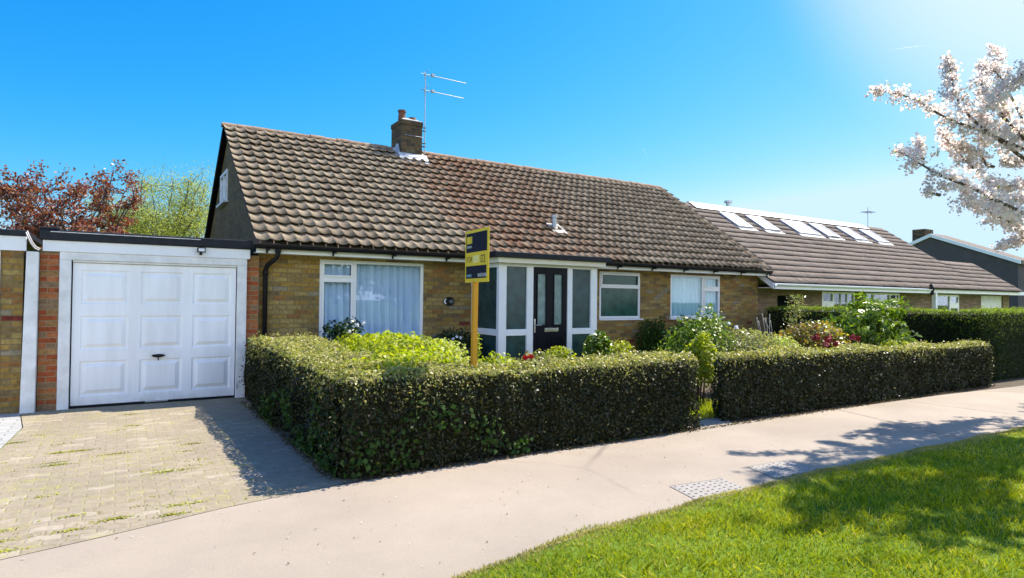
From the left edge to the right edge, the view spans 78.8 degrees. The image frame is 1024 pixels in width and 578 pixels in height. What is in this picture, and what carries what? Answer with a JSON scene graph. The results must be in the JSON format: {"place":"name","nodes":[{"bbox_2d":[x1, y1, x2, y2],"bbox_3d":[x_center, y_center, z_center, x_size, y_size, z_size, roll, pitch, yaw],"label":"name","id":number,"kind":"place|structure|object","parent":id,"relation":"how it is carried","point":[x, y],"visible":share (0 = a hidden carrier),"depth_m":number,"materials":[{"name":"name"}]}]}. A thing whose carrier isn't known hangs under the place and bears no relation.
{"place":"outdoors","nodes":[
{"label":"outdoors","id":0,"kind":"place"},
{"bbox_2d":[0,413,21,448],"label":"neighbour driveway","id":1,"kind":"structure","parent":0,"point":[10,425],"depth_m":7.33,"materials":[{"name":"grey concrete"}]},
{"bbox_2d":[0,397,357,559],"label":"driveway","id":2,"kind":"structure","parent":0,"point":[231,433],"depth_m":5.59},
{"bbox_2d":[19,251,39,414],"bbox_3d":[-6.373,0.590,8.236,0.167,2.170,0.160,1,-1,-32],"label":"boundary post","id":3,"kind":"object","parent":2,"relation":"on","point":[29,365],"visible":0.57,"depth_m":8.18,"materials":[{"name":"white paint"}]},
{"bbox_2d":[0,413,257,552],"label":"driveway moss","id":4,"kind":"object","parent":2,"relation":"on","point":[112,518],"visible":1,"depth_m":4.74,"materials":[{"name":"green plant"}]},
{"bbox_2d":[0,380,991,577],"bbox_3d":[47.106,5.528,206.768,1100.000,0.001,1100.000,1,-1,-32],"label":"ground","id":5,"kind":"structure","parent":0,"point":[187,516],"depth_m":4.97,"materials":[{"name":"grey concrete"}]},
{"bbox_2d":[0,229,42,413],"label":"garage","id":6,"kind":"structure","parent":5,"relation":"on","point":[15,246],"depth_m":8.14,"materials":[{"name":"yellow brick"}]},
{"bbox_2d":[25,231,40,250],"bbox_3d":[-6.295,-0.635,8.179,0.167,0.262,0.082,1,-1,-17],"label":"cable","id":7,"kind":"object","parent":6,"relation":"attached to","point":[30,239],"visible":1,"depth_m":8.17,"materials":[{"name":"grey plastic"}]},
{"bbox_2d":[0,159,146,262],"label":"copper tree","id":8,"kind":"object","parent":5,"relation":"on","point":[42,217],"visible":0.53,"depth_m":13.73,"materials":[{"name":"red plant"}]},
{"bbox_2d":[69,158,215,237],"bbox_3d":[-11.049,-1.248,19.381,5.065,6.034,5.369,1,-1,-32],"label":"willow tree","id":9,"kind":"object","parent":5,"relation":"on","point":[147,218],"visible":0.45,"depth_m":19.24,"materials":[{"name":"green plant"}]},
{"bbox_2d":[37,226,258,410],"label":"garage","id":10,"kind":"structure","parent":5,"relation":"on","point":[126,319],"depth_m":8.96,"materials":[{"name":"white paint"}]},
{"bbox_2d":[70,263,235,408],"bbox_3d":[-5.152,0.654,9.075,2.064,1.995,0.068,1,-1,-32],"label":"garage door","id":11,"kind":"structure","parent":10,"relation":"in","point":[141,334],"depth_m":9.02,"materials":[{"name":"white paint"}]},
{"bbox_2d":[197,247,205,254],"bbox_3d":[-4.623,-0.560,9.271,0.110,0.110,0.099,1,-1,-32],"label":"floodlight","id":12,"kind":"object","parent":10,"relation":"attached to","point":[200,250],"visible":1,"depth_m":9.23,"materials":[{"name":"white plastic"}]},
{"bbox_2d":[204,109,772,379],"bbox_3d":[-0.460,-1.210,15.925,12.693,6.150,8.831,1,-1,-32],"label":"bungalow","id":13,"kind":"object","parent":5,"relation":"on","point":[371,236],"visible":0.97,"depth_m":12.32,"materials":[{"name":"brown brick"}]},
{"bbox_2d":[216,169,227,208],"bbox_3d":[-6.172,-2.139,13.329,0.140,0.700,1.160,1,-1,-32],"label":"window","id":14,"kind":"structure","parent":13,"relation":"in","point":[224,177],"depth_m":13.28,"materials":[{"name":"white paint"}]},
{"bbox_2d":[319,259,426,340],"bbox_3d":[-2.458,0.232,10.987,1.980,1.430,0.263,1,-1,-32],"label":"window","id":15,"kind":"structure","parent":13,"relation":"in","point":[384,295],"depth_m":11.03,"materials":[{"name":"white plastic"}]},
{"bbox_2d":[421,70,465,153],"bbox_3d":[-1.684,-4.279,15.357,1.240,2.043,0.207,1,-1,-32],"label":"tv aerial","id":16,"kind":"object","parent":13,"relation":"attached to","point":[431,91],"visible":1,"depth_m":15.09,"materials":[{"name":"metal"}]},
{"bbox_2d":[443,297,454,305],"bbox_3d":[-1.181,0.232,11.689,0.230,0.170,0.025,1,-1,-32],"label":"house number plate","id":17,"kind":"object","parent":13,"relation":"attached to","point":[448,301],"visible":1,"depth_m":11.67,"materials":[{"name":"black plastic"}]},
{"bbox_2d":[533,267,566,361],"bbox_3d":[0.720,0.650,11.678,0.780,2.095,0.115,1,-1,-32],"label":"front door","id":18,"kind":"structure","parent":13,"relation":"in","point":[549,284],"depth_m":11.68,"materials":[{"name":"black paint"}]},
{"bbox_2d":[598,271,643,320],"bbox_3d":[2.433,0.159,13.987,1.310,1.080,0.135,1,-1,-32],"label":"window","id":19,"kind":"structure","parent":13,"relation":"in","point":[619,292],"depth_m":14.00,"materials":[{"name":"white plastic"}]},
{"bbox_2d":[669,274,722,319],"bbox_3d":[4.485,0.204,15.353,1.860,1.080,0.264,1,-1,-32],"label":"window","id":20,"kind":"structure","parent":13,"relation":"in","point":[688,292],"depth_m":15.39,"materials":[{"name":"white plastic"}]},
{"bbox_2d":[684,200,989,343],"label":"bungalow","id":21,"kind":"structure","parent":5,"relation":"on","point":[820,262],"depth_m":20.32,"materials":[{"name":"brown tile"}]},
{"bbox_2d":[822,292,854,310],"bbox_3d":[10.044,0.562,19.211,1.770,0.940,0.060,1,-1,-32],"label":"window","id":22,"kind":"structure","parent":21,"relation":"in","point":[829,303],"depth_m":19.05,"materials":[{"name":"white plastic"}]},
{"bbox_2d":[861,207,873,225],"bbox_3d":[14.762,-2.916,25.851,0.601,0.950,0.400,1,-1,-32],"label":"tv aerial","id":23,"kind":"object","parent":21,"relation":"attached to","point":[867,211],"visible":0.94,"depth_m":25.85,"materials":[{"name":"metal"}]},
{"bbox_2d":[866,293,898,306],"bbox_3d":[12.228,0.608,20.584,2.090,0.940,0.060,1,-1,-32],"label":"window","id":24,"kind":"structure","parent":21,"relation":"in","point":[872,294],"depth_m":20.58,"materials":[{"name":"white plastic"}]},
{"bbox_2d":[938,295,958,313],"bbox_3d":[16.025,0.688,22.970,1.800,0.940,0.060,1,-1,-32],"label":"window","id":25,"kind":"structure","parent":21,"relation":"in","point":[950,305],"depth_m":23.16,"materials":[{"name":"white plastic"}]},
{"bbox_2d":[0,385,1023,577],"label":"pavement","id":26,"kind":"structure","parent":0,"point":[429,514],"depth_m":4.73,"materials":[{"name":"concrete"}]},
{"bbox_2d":[2,407,1010,574],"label":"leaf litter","id":27,"kind":"object","parent":26,"relation":"on","point":[492,499],"visible":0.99,"depth_m":4.71,"materials":[{"name":"brown plant"}]},
{"bbox_2d":[671,478,747,503],"bbox_3d":[1.646,1.654,5.124,0.717,0.002,0.523,1,-1,-32],"label":"manhole cover","id":28,"kind":"object","parent":26,"relation":"on","point":[695,490],"visible":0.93,"depth_m":5.19,"materials":[{"name":"grey metal"}]},
{"bbox_2d":[747,459,814,477],"bbox_3d":[2.528,1.675,5.826,0.717,0.002,0.410,1,-1,-32],"label":"manhole cover","id":29,"kind":"object","parent":26,"relation":"on","point":[785,468],"visible":0.99,"depth_m":5.82,"materials":[{"name":"grey metal"}]},
{"bbox_2d":[0,0,1023,257],"label":"sky","id":30,"kind":"structure","parent":0,"point":[762,105],"materials":[{"name":"blue"}]},
{"bbox_2d":[240,377,1023,482],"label":"garden soil","id":31,"kind":"structure","parent":0,"point":[1008,382],"depth_m":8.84,"materials":[{"name":"brown soil"}]},
{"bbox_2d":[316,316,364,342],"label":"dark shrub","id":32,"kind":"object","parent":31,"relation":"on","point":[338,329],"visible":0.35,"depth_m":9.94,"materials":[{"name":"green plant"}]},
{"bbox_2d":[334,329,422,351],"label":"lime shrub","id":33,"kind":"object","parent":31,"relation":"on","point":[352,339],"visible":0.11,"depth_m":8.90,"materials":[{"name":"green plant"}]},
{"bbox_2d":[333,332,467,363],"bbox_3d":[-1.407,1.116,7.745,1.896,1.118,1.723,1,-1,-32],"label":"lime shrub","id":34,"kind":"object","parent":31,"relation":"on","point":[403,342],"visible":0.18,"depth_m":7.68,"materials":[{"name":"green plant"}]},
{"bbox_2d":[332,343,469,375],"bbox_3d":[-1.166,1.121,6.622,1.855,1.075,1.353,1,-1,-32],"label":"lime shrub","id":35,"kind":"object","parent":31,"relation":"on","point":[410,356],"visible":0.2,"depth_m":6.56,"materials":[{"name":"green plant"}]},
{"bbox_2d":[415,337,470,364],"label":"variegated shrub","id":36,"kind":"object","parent":31,"relation":"on","point":[457,344],"visible":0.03,"depth_m":9.36,"materials":[{"name":"green plant"}]},
{"bbox_2d":[434,327,481,363],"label":"dark shrub","id":37,"kind":"object","parent":31,"relation":"on","point":[453,336],"visible":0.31,"depth_m":11.10,"materials":[{"name":"green plant"}]},
{"bbox_2d":[239,331,704,479],"bbox_3d":[-0.859,1.151,8.497,4.742,1.093,5.083,1,-1,-32],"label":"privet hedge","id":38,"kind":"object","parent":31,"relation":"on","point":[346,420],"visible":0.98,"depth_m":6.32,"materials":[{"name":"green plant"}]},
{"bbox_2d":[469,332,481,362],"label":"green spire plant","id":39,"kind":"object","parent":31,"relation":"on","point":[478,348],"visible":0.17,"depth_m":9.78,"materials":[{"name":"green plant"}]},
{"bbox_2d":[465,227,489,371],"bbox_3d":[-0.376,0.521,6.422,0.067,2.275,0.586,1,-1,-32],"label":"sale sign","id":40,"kind":"object","parent":31,"relation":"on","point":[477,241],"visible":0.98,"depth_m":6.43,"materials":[{"name":"yellow wood"}]},
{"bbox_2d":[477,351,519,368],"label":"plant","id":41,"kind":"object","parent":31,"relation":"on","point":[500,357],"visible":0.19,"depth_m":7.26,"materials":[{"name":"green plant"}]},
{"bbox_2d":[522,354,533,360],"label":"tulip","id":42,"kind":"object","parent":31,"relation":"on","point":[530,357],"visible":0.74,"depth_m":7.67,"materials":[{"name":"red plant"}]},
{"bbox_2d":[511,348,561,368],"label":"plant","id":43,"kind":"object","parent":31,"relation":"on","point":[537,357],"visible":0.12,"depth_m":7.87,"materials":[{"name":"green plant"}]},
{"bbox_2d":[545,346,576,364],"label":"plant","id":44,"kind":"object","parent":31,"relation":"on","point":[558,352],"visible":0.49,"depth_m":10.88,"materials":[{"name":"green plant"}]},
{"bbox_2d":[582,330,615,361],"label":"bright shrub","id":45,"kind":"object","parent":31,"relation":"on","point":[601,343],"visible":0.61,"depth_m":11.62,"materials":[{"name":"green plant"}]},
{"bbox_2d":[608,338,634,361],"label":"plant","id":46,"kind":"object","parent":31,"relation":"on","point":[619,347],"visible":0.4,"depth_m":11.96,"materials":[{"name":"green plant"}]},
{"bbox_2d":[634,314,669,354],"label":"dark shrub","id":47,"kind":"object","parent":31,"relation":"on","point":[651,336],"visible":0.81,"depth_m":14.01,"materials":[{"name":"green plant"}]},
{"bbox_2d":[665,315,694,352],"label":"dark shrub","id":48,"kind":"object","parent":31,"relation":"on","point":[678,331],"visible":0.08,"depth_m":14.56,"materials":[{"name":"green plant"}]},
{"bbox_2d":[652,302,737,392],"bbox_3d":[3.106,0.995,10.617,1.438,1.547,1.300,0,-1,29],"label":"rose bush","id":49,"kind":"object","parent":31,"relation":"on","point":[689,333],"visible":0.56,"depth_m":10.45,"materials":[{"name":"green plant"}]},
{"bbox_2d":[682,330,718,402],"bbox_3d":[2.856,1.182,9.396,0.578,1.124,0.665,1,-1,-32],"label":"lime shrub","id":50,"kind":"object","parent":31,"relation":"on","point":[700,349],"visible":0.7,"depth_m":9.24,"materials":[{"name":"green plant"}]},
{"bbox_2d":[710,327,789,356],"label":"mottled shrub","id":51,"kind":"object","parent":31,"relation":"on","point":[748,343],"visible":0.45,"depth_m":10.60,"materials":[{"name":"green plant"}]},
{"bbox_2d":[756,314,771,335],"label":"dry stalks","id":52,"kind":"object","parent":31,"relation":"on","point":[764,325],"visible":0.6,"depth_m":12.69,"materials":[{"name":"beige"}]},
{"bbox_2d":[763,334,800,356],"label":"mottled shrub","id":53,"kind":"object","parent":31,"relation":"on","point":[783,339],"visible":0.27,"depth_m":11.02,"materials":[{"name":"green plant"}]},
{"bbox_2d":[779,293,810,329],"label":"silver plant","id":54,"kind":"object","parent":31,"relation":"on","point":[796,310],"visible":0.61,"depth_m":13.87,"materials":[{"name":"green plant"}]},
{"bbox_2d":[764,320,860,354],"bbox_3d":[5.741,1.207,11.943,2.168,1.229,1.371,1,-1,-32],"label":"peony bush","id":55,"kind":"object","parent":31,"relation":"on","point":[813,334],"visible":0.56,"depth_m":11.53,"materials":[{"name":"pink plant"}]},
{"bbox_2d":[708,338,997,420],"bbox_3d":[5.901,1.298,10.212,7.757,1.007,0.686,1,-1,-31],"label":"privet hedge","id":56,"kind":"object","parent":31,"relation":"on","point":[755,382],"visible":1,"depth_m":9.44,"materials":[{"name":"green plant"}]},
{"bbox_2d":[818,290,921,348],"bbox_3d":[7.336,0.933,12.909,2.571,1.840,1.903,1,-1,-9],"label":"bay shrub","id":57,"kind":"object","parent":31,"relation":"on","point":[875,323],"visible":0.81,"depth_m":12.47,"materials":[{"name":"green plant"}]},
{"bbox_2d":[762,304,1023,381],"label":"yew hedge","id":58,"kind":"object","parent":31,"relation":"on","point":[1002,329],"visible":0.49,"depth_m":13.16,"materials":[{"name":"green plant"}]},
{"bbox_2d":[878,339,914,347],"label":"lime shrub","id":59,"kind":"object","parent":31,"relation":"on","point":[896,343],"visible":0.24,"depth_m":12.01,"materials":[{"name":"green plant"}]},
{"bbox_2d":[689,398,717,418],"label":"garden grass","id":60,"kind":"structure","parent":0,"point":[706,407],"depth_m":8.65,"materials":[{"name":"green plant"}]},
{"bbox_2d":[690,417,732,429],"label":"garden path","id":61,"kind":"structure","parent":0,"point":[711,422],"depth_m":8.00,"materials":[{"name":"concrete"}]},
{"bbox_2d":[451,426,1023,577],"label":"verge","id":62,"kind":"structure","parent":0,"point":[861,542],"depth_m":4.08,"materials":[{"name":"green plant"}]},
{"bbox_2d":[864,41,1023,252],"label":"cherry tree","id":63,"kind":"object","parent":62,"relation":"on","point":[1002,210],"visible":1,"depth_m":8.91,"materials":[{"name":"white plant"}]},
{"bbox_2d":[908,229,1023,308],"bbox_3d":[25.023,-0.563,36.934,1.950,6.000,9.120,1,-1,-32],"label":"gabled house","id":64,"kind":"structure","parent":0,"point":[1007,267],"depth_m":34.50,"materials":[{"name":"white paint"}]},
{"bbox_2d":[938,260,1023,313],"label":"house","id":65,"kind":"structure","parent":0,"point":[999,292],"depth_m":24.36,"materials":[{"name":"brown tile"}]},
{"bbox_2d":[981,296,1001,313],"bbox_3d":[19.207,1.227,25.031,2.000,1.900,0.050,1,-1,-32],"label":"garage door","id":66,"kind":"structure","parent":65,"relation":"in","point":[986,301],"depth_m":25.05,"materials":[{"name":"white paint"}]}
]}

